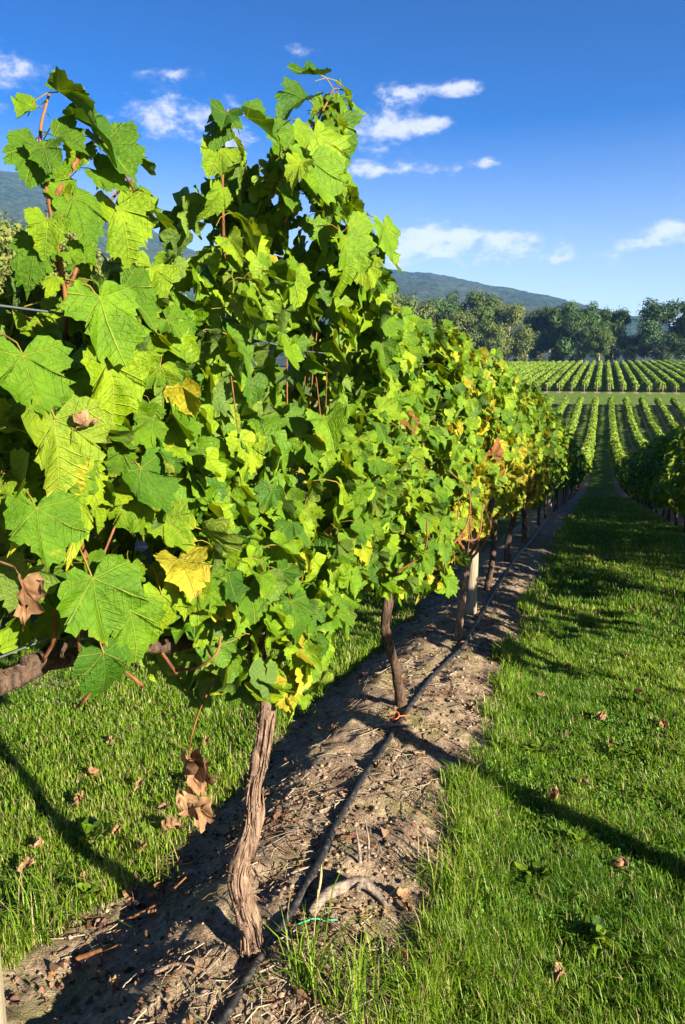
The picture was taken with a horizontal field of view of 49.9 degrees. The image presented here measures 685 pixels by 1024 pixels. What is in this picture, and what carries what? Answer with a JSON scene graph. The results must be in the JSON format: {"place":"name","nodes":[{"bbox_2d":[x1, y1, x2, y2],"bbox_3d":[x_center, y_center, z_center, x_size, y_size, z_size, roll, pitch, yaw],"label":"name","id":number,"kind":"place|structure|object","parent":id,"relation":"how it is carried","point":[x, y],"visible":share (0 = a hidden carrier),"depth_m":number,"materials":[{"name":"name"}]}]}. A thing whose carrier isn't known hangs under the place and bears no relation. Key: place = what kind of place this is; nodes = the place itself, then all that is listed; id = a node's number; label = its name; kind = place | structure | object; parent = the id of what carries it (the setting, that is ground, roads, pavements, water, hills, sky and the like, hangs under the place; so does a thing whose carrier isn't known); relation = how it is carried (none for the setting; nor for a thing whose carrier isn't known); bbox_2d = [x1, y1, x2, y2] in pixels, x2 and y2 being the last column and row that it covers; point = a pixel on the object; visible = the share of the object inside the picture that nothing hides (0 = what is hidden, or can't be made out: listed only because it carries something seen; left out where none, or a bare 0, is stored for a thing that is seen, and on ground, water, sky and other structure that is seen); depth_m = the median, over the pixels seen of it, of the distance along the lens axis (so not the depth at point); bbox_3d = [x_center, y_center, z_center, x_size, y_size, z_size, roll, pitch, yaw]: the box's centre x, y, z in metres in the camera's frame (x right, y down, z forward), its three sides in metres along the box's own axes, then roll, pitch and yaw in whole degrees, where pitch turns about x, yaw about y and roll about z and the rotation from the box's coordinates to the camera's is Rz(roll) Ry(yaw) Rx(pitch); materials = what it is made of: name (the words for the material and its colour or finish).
{"place":"outdoors","nodes":[
{"label":"outdoors","id":0,"kind":"place"},
{"bbox_2d":[0,494,684,1023],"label":"grass","id":1,"kind":"structure","parent":0,"point":[504,968],"depth_m":3.64,"materials":[{"name":"plant"}]},
{"bbox_2d":[0,364,684,1023],"bbox_3d":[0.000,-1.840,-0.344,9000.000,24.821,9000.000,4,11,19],"label":"ground","id":2,"kind":"structure","parent":0,"point":[602,480],"depth_m":3.33,"materials":[{"name":"soil"}]},
{"bbox_2d":[0,953,6,1023],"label":"trellis post","id":3,"kind":"object","parent":2,"relation":"on","point":[3,1018],"visible":1,"depth_m":1.32,"materials":[{"name":"brown wood"}]},
{"bbox_2d":[17,854,35,872],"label":"fallen leaf","id":4,"kind":"object","parent":2,"relation":"on","point":[28,862],"visible":0.83,"depth_m":3.07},
{"bbox_2d":[0,254,70,294],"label":"gum tree","id":5,"kind":"object","parent":2,"relation":"on","point":[3,269],"visible":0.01,"depth_m":54.15,"materials":[{"name":"green plant"}]},
{"bbox_2d":[0,211,103,282],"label":"gum tree","id":6,"kind":"object","parent":2,"relation":"on","point":[6,237],"visible":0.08,"depth_m":67.28,"materials":[{"name":"green plant"}]},
{"bbox_2d":[0,845,128,991],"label":"grass tuft","id":7,"kind":"object","parent":2,"relation":"on","point":[38,906],"visible":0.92,"depth_m":2.80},
{"bbox_2d":[21,217,109,276],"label":"gum tree","id":8,"kind":"object","parent":2,"relation":"on","point":[97,252],"visible":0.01,"depth_m":77.84,"materials":[{"name":"green plant"}]},
{"bbox_2d":[64,817,110,846],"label":"weed","id":9,"kind":"object","parent":2,"relation":"on","point":[88,828],"visible":1,"depth_m":3.31,"materials":[{"name":"green plant"}]},
{"bbox_2d":[74,878,100,907],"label":"weed","id":10,"kind":"object","parent":2,"relation":"on","point":[87,889],"visible":0.98,"depth_m":2.92,"materials":[{"name":"green plant"}]},
{"bbox_2d":[89,968,105,982],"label":"fallen leaf","id":11,"kind":"object","parent":2,"relation":"on","point":[96,974],"visible":0.97,"depth_m":2.53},
{"bbox_2d":[75,942,121,961],"bbox_3d":[-0.879,1.585,2.650,0.165,0.052,0.020,-2,11,-9],"label":"pruned cane","id":12,"kind":"object","parent":2,"relation":"on","point":[85,955],"visible":1,"depth_m":2.64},
{"bbox_2d":[102,974,120,993],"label":"fallen leaf","id":13,"kind":"object","parent":2,"relation":"on","point":[114,982],"visible":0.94,"depth_m":2.44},
{"bbox_2d":[0,66,228,700],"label":"grapevine","id":14,"kind":"object","parent":2,"relation":"on","point":[76,388],"visible":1,"depth_m":1.30,"materials":[{"name":"green plant"}]},
{"bbox_2d":[122,885,133,899],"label":"fallen leaf","id":15,"kind":"object","parent":2,"relation":"on","point":[129,894],"visible":0.98,"depth_m":2.96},
{"bbox_2d":[121,834,186,890],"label":"grass tuft","id":16,"kind":"object","parent":2,"relation":"on","point":[156,878],"visible":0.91,"depth_m":3.08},
{"bbox_2d":[126,876,186,920],"bbox_3d":[-0.718,1.505,2.851,0.237,0.120,0.032,-5,12,-23],"label":"pruned cane","id":17,"kind":"object","parent":2,"relation":"on","point":[158,902],"visible":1,"depth_m":2.83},
{"bbox_2d":[160,815,184,833],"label":"fallen leaf","id":18,"kind":"object","parent":2,"relation":"on","point":[168,821],"visible":0.92,"depth_m":3.34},
{"bbox_2d":[154,962,208,973],"bbox_3d":[-0.518,1.476,2.380,0.180,0.030,0.029,0,11,2],"label":"pruned cane","id":19,"kind":"object","parent":2,"relation":"on","point":[161,969],"visible":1,"depth_m":2.38,"materials":[{"name":"brown plant"}]},
{"bbox_2d":[18,60,421,962],"bbox_3d":[-0.290,0.087,2.269,0.774,3.005,1.936,4,11,19],"label":"grapevine","id":20,"kind":"object","parent":2,"relation":"on","point":[252,508],"visible":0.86,"depth_m":2.12,"materials":[{"name":"green plant"}]},
{"bbox_2d":[5,599,529,1023],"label":"leaf flakes","id":21,"kind":"object","parent":2,"relation":"on","point":[14,998],"visible":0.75,"depth_m":2.67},
{"bbox_2d":[5,564,537,1023],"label":"soil crumbs","id":22,"kind":"object","parent":2,"relation":"on","point":[281,994],"visible":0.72,"depth_m":3.02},
{"bbox_2d":[34,579,532,1023],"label":"straw litter","id":23,"kind":"object","parent":2,"relation":"on","point":[229,844],"visible":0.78,"depth_m":2.93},
{"bbox_2d":[270,940,332,952],"bbox_3d":[-0.134,1.434,2.437,0.212,0.059,0.036,-2,11,-8],"label":"pruned cane","id":24,"kind":"object","parent":2,"relation":"on","point":[276,947],"visible":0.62,"depth_m":2.42,"materials":[{"name":"brown plant"}]},
{"bbox_2d":[227,848,418,1022],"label":"grass tuft","id":25,"kind":"object","parent":2,"relation":"on","point":[312,950],"visible":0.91,"depth_m":2.36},
{"bbox_2d":[0,622,684,969],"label":"clover","id":26,"kind":"object","parent":2,"relation":"on","point":[530,837],"visible":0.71,"depth_m":3.54,"materials":[{"name":"green plant"}]},
{"bbox_2d":[307,875,387,917],"bbox_3d":[0.012,1.407,2.708,0.297,0.081,0.114,-2,11,-12],"label":"dead root","id":27,"kind":"object","parent":2,"relation":"on","point":[357,883],"visible":0.91,"depth_m":2.71,"materials":[{"name":"grey wood"}]},
{"bbox_2d":[263,921,438,1023],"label":"grass tuft","id":28,"kind":"object","parent":2,"relation":"on","point":[354,982],"visible":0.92,"depth_m":2.28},
{"bbox_2d":[355,828,361,863],"bbox_3d":[0.064,1.324,2.922,0.015,0.130,0.053,-4,11,-19],"label":"split stake","id":29,"kind":"object","parent":2,"relation":"on","point":[359,852],"visible":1,"depth_m":2.91,"materials":[{"name":"grey wood"}]},
{"bbox_2d":[211,607,529,1023],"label":"seedlings","id":30,"kind":"object","parent":2,"relation":"on","point":[401,810],"visible":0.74,"depth_m":3.43,"materials":[{"name":"green plant"}]},
{"bbox_2d":[313,920,443,1013],"bbox_3d":[0.100,1.439,2.362,0.417,0.248,0.331,-10,14,-42],"label":"grass tuft","id":31,"kind":"object","parent":2,"relation":"on","point":[386,964],"visible":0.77,"depth_m":2.40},
{"bbox_2d":[216,517,547,1023],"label":"drip hose","id":32,"kind":"object","parent":2,"relation":"on","point":[228,1011],"visible":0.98,"depth_m":3.03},
{"bbox_2d":[356,291,412,310],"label":"gum tree","id":33,"kind":"object","parent":2,"relation":"on","point":[394,296],"visible":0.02,"depth_m":318.42,"materials":[{"name":"green plant"}]},
{"bbox_2d":[295,298,490,707],"bbox_3d":[0.332,0.051,4.197,0.889,2.398,2.173,4,11,19],"label":"grapevine","id":34,"kind":"object","parent":2,"relation":"on","point":[438,526],"visible":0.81,"depth_m":3.75,"materials":[{"name":"green plant"}]},
{"bbox_2d":[376,722,413,727],"bbox_3d":[0.287,1.168,4.034,0.206,0.029,0.021,2,11,8],"label":"pruned cane","id":35,"kind":"object","parent":2,"relation":"on","point":[386,723],"visible":1,"depth_m":4.03,"materials":[{"name":"grey wood"}]},
{"bbox_2d":[392,887,412,902],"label":"fallen leaf","id":36,"kind":"object","parent":2,"relation":"on","point":[404,893],"visible":0.91,"depth_m":2.76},
{"bbox_2d":[392,292,438,333],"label":"gum tree","id":37,"kind":"object","parent":2,"relation":"on","point":[422,311],"visible":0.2,"depth_m":319.42,"materials":[{"name":"green plant"}]},
{"bbox_2d":[404,817,457,861],"bbox_3d":[0.376,1.383,3.119,0.018,0.054,0.302,-9,14,-41],"label":"pruned cane","id":38,"kind":"object","parent":2,"relation":"on","point":[420,830],"visible":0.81,"depth_m":3.13,"materials":[{"name":"grey wood"}]},
{"bbox_2d":[423,290,466,331],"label":"gum tree","id":39,"kind":"object","parent":2,"relation":"on","point":[444,308],"visible":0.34,"depth_m":323.86,"materials":[{"name":"green plant"}]},
{"bbox_2d":[424,784,483,844],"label":"grass tuft","id":40,"kind":"object","parent":2,"relation":"on","point":[438,796],"visible":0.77,"depth_m":3.31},
{"bbox_2d":[390,825,541,917],"bbox_3d":[0.510,1.356,2.802,0.566,0.303,0.496,4,11,19],"label":"grass tuft","id":41,"kind":"object","parent":2,"relation":"on","point":[442,867],"visible":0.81,"depth_m":2.83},
{"bbox_2d":[447,308,488,348],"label":"gum tree","id":42,"kind":"object","parent":2,"relation":"on","point":[465,318],"visible":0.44,"depth_m":311.29,"materials":[{"name":"green plant"}]},
{"bbox_2d":[464,528,478,614],"bbox_3d":[1.156,0.088,6.501,0.116,2.350,0.114,4,11,19],"label":"trellis post","id":43,"kind":"object","parent":2,"relation":"on","point":[471,604],"visible":0.12,"depth_m":6.56,"materials":[{"name":"brown wood"}]},
{"bbox_2d":[0,547,378,657],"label":"trellis wire","id":44,"kind":"object","parent":43,"relation":"attached to","point":[24,647],"depth_m":1.39,"materials":[{"name":"grey"}]},
{"bbox_2d":[0,304,425,364],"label":"trellis wire","id":45,"kind":"object","parent":43,"relation":"attached to","point":[31,309],"visible":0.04,"depth_m":1.30,"materials":[{"name":"grey"}]},
{"bbox_2d":[421,331,525,641],"bbox_3d":[0.915,-0.122,5.735,0.786,2.456,2.097,4,11,22],"label":"grapevine","id":46,"kind":"object","parent":2,"relation":"on","point":[490,375],"visible":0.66,"depth_m":5.67,"materials":[{"name":"green plant"}]},
{"bbox_2d":[457,287,503,339],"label":"gum tree","id":47,"kind":"object","parent":2,"relation":"on","point":[487,310],"visible":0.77,"depth_m":316.40,"materials":[{"name":"green plant"}]},
{"bbox_2d":[442,732,539,831],"bbox_3d":[0.708,1.269,3.483,0.500,0.234,0.540,7,13,33],"label":"grass tuft","id":48,"kind":"object","parent":2,"relation":"on","point":[502,785],"visible":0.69,"depth_m":3.54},
{"bbox_2d":[473,320,515,359],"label":"gum tree","id":49,"kind":"object","parent":2,"relation":"on","point":[496,331],"visible":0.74,"depth_m":307.68,"materials":[{"name":"green plant"}]},
{"bbox_2d":[484,357,533,590],"bbox_3d":[1.504,-0.296,7.490,0.894,2.537,2.034,4,11,19],"label":"grapevine","id":50,"kind":"object","parent":2,"relation":"on","point":[520,413],"visible":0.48,"depth_m":7.30,"materials":[{"name":"green plant"}]},
{"bbox_2d":[483,302,535,361],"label":"gum tree","id":51,"kind":"object","parent":2,"relation":"on","point":[514,314],"visible":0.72,"depth_m":310.02,"materials":[{"name":"green plant"}]},
{"bbox_2d":[501,377,548,561],"bbox_3d":[2.109,-0.441,9.202,0.833,2.496,2.155,4,11,19],"label":"grapevine","id":52,"kind":"object","parent":2,"relation":"on","point":[538,480],"visible":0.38,"depth_m":9.08,"materials":[{"name":"green plant"}]},
{"bbox_2d":[513,361,540,373],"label":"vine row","id":53,"kind":"object","parent":2,"relation":"on","point":[517,370],"visible":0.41,"depth_m":255.81,"materials":[{"name":"green plant"}]},
{"bbox_2d":[525,423,534,537],"bbox_3d":[2.994,-0.389,11.792,0.116,2.350,0.115,4,11,19],"label":"trellis post","id":54,"kind":"object","parent":2,"relation":"on","point":[528,513],"visible":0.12,"depth_m":11.84,"materials":[{"name":"brown wood"}]},
{"bbox_2d":[516,360,547,374],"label":"vine row","id":55,"kind":"object","parent":2,"relation":"on","point":[527,370],"visible":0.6,"depth_m":243.42,"materials":[{"name":"green plant"}]},
{"bbox_2d":[513,855,556,890],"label":"weed","id":56,"kind":"object","parent":2,"relation":"on","point":[534,864],"visible":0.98,"depth_m":2.94,"materials":[{"name":"green plant"}]},
{"bbox_2d":[519,739,553,753],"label":"weed","id":57,"kind":"object","parent":2,"relation":"on","point":[536,747],"visible":0.98,"depth_m":3.90,"materials":[{"name":"green plant"}]},
{"bbox_2d":[521,360,554,381],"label":"vine row","id":58,"kind":"object","parent":2,"relation":"on","point":[524,377],"visible":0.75,"depth_m":228.67,"materials":[{"name":"green plant"}]},
{"bbox_2d":[521,385,556,542],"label":"grapevine","id":59,"kind":"object","parent":2,"relation":"on","point":[546,439],"visible":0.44,"depth_m":10.78,"materials":[{"name":"green plant"}]},
{"bbox_2d":[523,302,554,360],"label":"gum tree","id":60,"kind":"object","parent":2,"relation":"on","point":[536,320],"visible":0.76,"depth_m":335.75,"materials":[{"name":"green plant"}]},
{"bbox_2d":[520,360,561,385],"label":"vine row","id":61,"kind":"object","parent":2,"relation":"on","point":[539,374],"visible":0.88,"depth_m":216.31,"materials":[{"name":"green plant"}]},
{"bbox_2d":[546,495,551,515],"bbox_3d":[4.832,-0.719,17.113,0.116,2.350,0.116,4,11,19],"label":"trellis post","id":62,"kind":"object","parent":2,"relation":"on","point":[549,504],"visible":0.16,"depth_m":17.18,"materials":[{"name":"brown wood"}]},
{"bbox_2d":[532,360,568,388],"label":"vine row","id":63,"kind":"object","parent":2,"relation":"on","point":[542,380],"visible":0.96,"depth_m":208.74,"materials":[{"name":"green plant"}]},
{"bbox_2d":[548,783,558,807],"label":"fallen leaf","id":64,"kind":"object","parent":2,"relation":"on","point":[553,792],"visible":0.98,"depth_m":3.46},
{"bbox_2d":[548,351,564,361],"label":"bush","id":65,"kind":"object","parent":2,"relation":"on","point":[553,355],"visible":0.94,"depth_m":325.70,"materials":[{"name":"green plant"}]},
{"bbox_2d":[548,962,566,986],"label":"fallen leaf","id":66,"kind":"object","parent":2,"relation":"on","point":[557,967],"visible":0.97,"depth_m":2.44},
{"bbox_2d":[544,360,575,391],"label":"vine row","id":67,"kind":"object","parent":2,"relation":"on","point":[555,378],"visible":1,"depth_m":202.00,"materials":[{"name":"green plant"}]},
{"bbox_2d":[537,404,586,524],"bbox_3d":[9.434,-1.715,30.400,1.000,6.965,38.977,4,11,19],"label":"vine row","id":68,"kind":"object","parent":2,"relation":"on","point":[567,466],"visible":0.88,"depth_m":16.05,"materials":[{"name":"green plant"}]},
{"bbox_2d":[555,396,568,417],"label":"vine row","id":69,"kind":"object","parent":2,"relation":"on","point":[563,405],"visible":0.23,"depth_m":131.04,"materials":[{"name":"green plant"}]},
{"bbox_2d":[545,299,579,358],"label":"gum tree","id":70,"kind":"object","parent":2,"relation":"on","point":[555,317],"visible":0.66,"depth_m":322.95,"materials":[{"name":"green plant"}]},
{"bbox_2d":[556,360,581,391],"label":"vine row","id":71,"kind":"object","parent":2,"relation":"on","point":[562,382],"visible":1,"depth_m":199.48,"materials":[{"name":"green plant"}]},
{"bbox_2d":[558,339,588,361],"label":"gum tree","id":72,"kind":"object","parent":2,"relation":"on","point":[570,359],"visible":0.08,"depth_m":378.01,"materials":[{"name":"green plant"}]},
{"bbox_2d":[567,396,583,437],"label":"vine row","id":73,"kind":"object","parent":2,"relation":"on","point":[573,421],"visible":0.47,"depth_m":116.45,"materials":[{"name":"green plant"}]},
{"bbox_2d":[568,360,588,391],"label":"vine row","id":74,"kind":"object","parent":2,"relation":"on","point":[576,378],"visible":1,"depth_m":196.25,"materials":[{"name":"green plant"}]},
{"bbox_2d":[566,830,591,849],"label":"weed","id":75,"kind":"object","parent":2,"relation":"on","point":[585,840],"visible":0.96,"depth_m":3.14,"materials":[{"name":"green plant"}]},
{"bbox_2d":[553,300,613,362],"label":"gum tree","id":76,"kind":"object","parent":2,"relation":"on","point":[577,323],"visible":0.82,"depth_m":315.04,"materials":[{"name":"green plant"}]},
{"bbox_2d":[581,360,595,391],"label":"vine row","id":77,"kind":"object","parent":2,"relation":"on","point":[586,380],"visible":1,"depth_m":195.35,"materials":[{"name":"green plant"}]},
{"bbox_2d":[580,396,598,485],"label":"vine row","id":78,"kind":"object","parent":2,"relation":"on","point":[587,450],"visible":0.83,"depth_m":88.37,"materials":[{"name":"green plant"}]},
{"bbox_2d":[593,360,602,390],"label":"vine row","id":79,"kind":"object","parent":2,"relation":"on","point":[598,382],"visible":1,"depth_m":192.33,"materials":[{"name":"green plant"}]},
{"bbox_2d":[582,324,614,362],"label":"gum tree","id":80,"kind":"object","parent":2,"relation":"on","point":[604,338],"visible":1,"depth_m":309.57,"materials":[{"name":"green plant"}]},
{"bbox_2d":[584,338,627,363],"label":"gum tree","id":81,"kind":"object","parent":2,"relation":"on","point":[591,354],"visible":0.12,"depth_m":361.02,"materials":[{"name":"green plant"}]},
{"bbox_2d":[585,915,627,960],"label":"weed","id":82,"kind":"object","parent":2,"relation":"on","point":[599,929],"visible":1,"depth_m":2.60,"materials":[{"name":"green plant"}]},
{"bbox_2d":[605,360,613,391],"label":"vine row","id":83,"kind":"object","parent":2,"relation":"on","point":[609,380],"visible":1,"depth_m":190.14,"materials":[{"name":"green plant"}]},
{"bbox_2d":[595,305,633,363],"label":"gum tree","id":84,"kind":"object","parent":2,"relation":"on","point":[619,319],"visible":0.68,"depth_m":319.33,"materials":[{"name":"green plant"}]},
{"bbox_2d":[606,396,627,479],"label":"vine row","id":85,"kind":"object","parent":2,"relation":"on","point":[616,453],"visible":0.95,"depth_m":81.66,"materials":[{"name":"green plant"}]},
{"bbox_2d":[613,360,626,391],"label":"vine row","id":86,"kind":"object","parent":2,"relation":"on","point":[622,383],"visible":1,"depth_m":188.39,"materials":[{"name":"green plant"}]},
{"bbox_2d":[607,856,634,874],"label":"fallen leaf","id":87,"kind":"object","parent":2,"relation":"on","point":[622,862],"visible":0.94,"depth_m":3.00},
{"bbox_2d":[606,741,640,760],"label":"weed","id":88,"kind":"object","parent":2,"relation":"on","point":[625,747],"visible":1,"depth_m":3.90,"materials":[{"name":"green plant"}]},
{"bbox_2d":[622,350,636,362],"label":"bush","id":89,"kind":"object","parent":2,"relation":"on","point":[632,357],"visible":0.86,"depth_m":313.46,"materials":[{"name":"green plant"}]},
{"bbox_2d":[620,360,639,391],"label":"vine row","id":90,"kind":"object","parent":2,"relation":"on","point":[633,382],"visible":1,"depth_m":194.22,"materials":[{"name":"green plant"}]},
{"bbox_2d":[622,396,648,450],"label":"vine row","id":91,"kind":"object","parent":2,"relation":"on","point":[638,440],"visible":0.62,"depth_m":101.51,"materials":[{"name":"green plant"}]},
{"bbox_2d":[630,693,647,704],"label":"weed","id":92,"kind":"object","parent":2,"relation":"on","point":[639,698],"visible":1,"depth_m":4.63,"materials":[{"name":"green plant"}]},
{"bbox_2d":[627,360,652,392],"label":"vine row","id":93,"kind":"object","parent":2,"relation":"on","point":[645,382],"visible":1,"depth_m":191.15,"materials":[{"name":"green plant"}]},
{"bbox_2d":[623,333,672,360],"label":"gum tree","id":94,"kind":"object","parent":2,"relation":"on","point":[646,353],"visible":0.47,"depth_m":328.15,"materials":[{"name":"green plant"}]},
{"bbox_2d":[634,360,666,392],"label":"vine row","id":95,"kind":"object","parent":2,"relation":"on","point":[659,384],"visible":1,"depth_m":192.71,"materials":[{"name":"green plant"}]},
{"bbox_2d":[617,425,684,532],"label":"vine row","id":96,"kind":"object","parent":2,"relation":"on","point":[651,473],"visible":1,"depth_m":18.04,"materials":[{"name":"green plant"}]},
{"bbox_2d":[638,396,664,437],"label":"vine row","id":97,"kind":"object","parent":2,"relation":"on","point":[655,430],"visible":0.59,"depth_m":110.47,"materials":[{"name":"green plant"}]},
{"bbox_2d":[633,297,684,361],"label":"gum tree","id":98,"kind":"object","parent":2,"relation":"on","point":[657,314],"visible":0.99,"depth_m":305.31,"materials":[{"name":"green plant"}]},
{"bbox_2d":[641,360,679,392],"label":"vine row","id":99,"kind":"object","parent":2,"relation":"on","point":[673,384],"visible":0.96,"depth_m":193.80,"materials":[{"name":"green plant"}]},
{"bbox_2d":[654,397,678,430],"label":"vine row","id":100,"kind":"object","parent":2,"relation":"on","point":[666,417],"visible":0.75,"depth_m":115.73,"materials":[{"name":"green plant"}]},
{"bbox_2d":[649,360,684,388],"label":"vine row","id":101,"kind":"object","parent":2,"relation":"on","point":[678,379],"visible":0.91,"depth_m":201.97,"materials":[{"name":"green plant"}]},
{"bbox_2d":[656,360,684,378],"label":"vine row","id":102,"kind":"object","parent":2,"relation":"on","point":[680,372],"visible":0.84,"depth_m":227.99,"materials":[{"name":"green plant"}]},
{"bbox_2d":[667,313,684,358],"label":"gum tree","id":103,"kind":"object","parent":2,"relation":"on","point":[676,325],"visible":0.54,"depth_m":310.75,"materials":[{"name":"green plant"}]},
{"bbox_2d":[670,397,684,422],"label":"vine row","id":104,"kind":"object","parent":2,"relation":"on","point":[677,406],"visible":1,"depth_m":124.25,"materials":[{"name":"green plant"}]},
{"bbox_2d":[0,170,684,365],"bbox_3d":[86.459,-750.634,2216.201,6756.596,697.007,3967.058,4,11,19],"label":"hills","id":105,"kind":"structure","parent":0,"point":[17,196],"depth_m":2030.38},
{"bbox_2d":[0,0,684,325],"label":"sky","id":106,"kind":"structure","parent":0,"point":[532,146],"materials":[{"name":"blue"}]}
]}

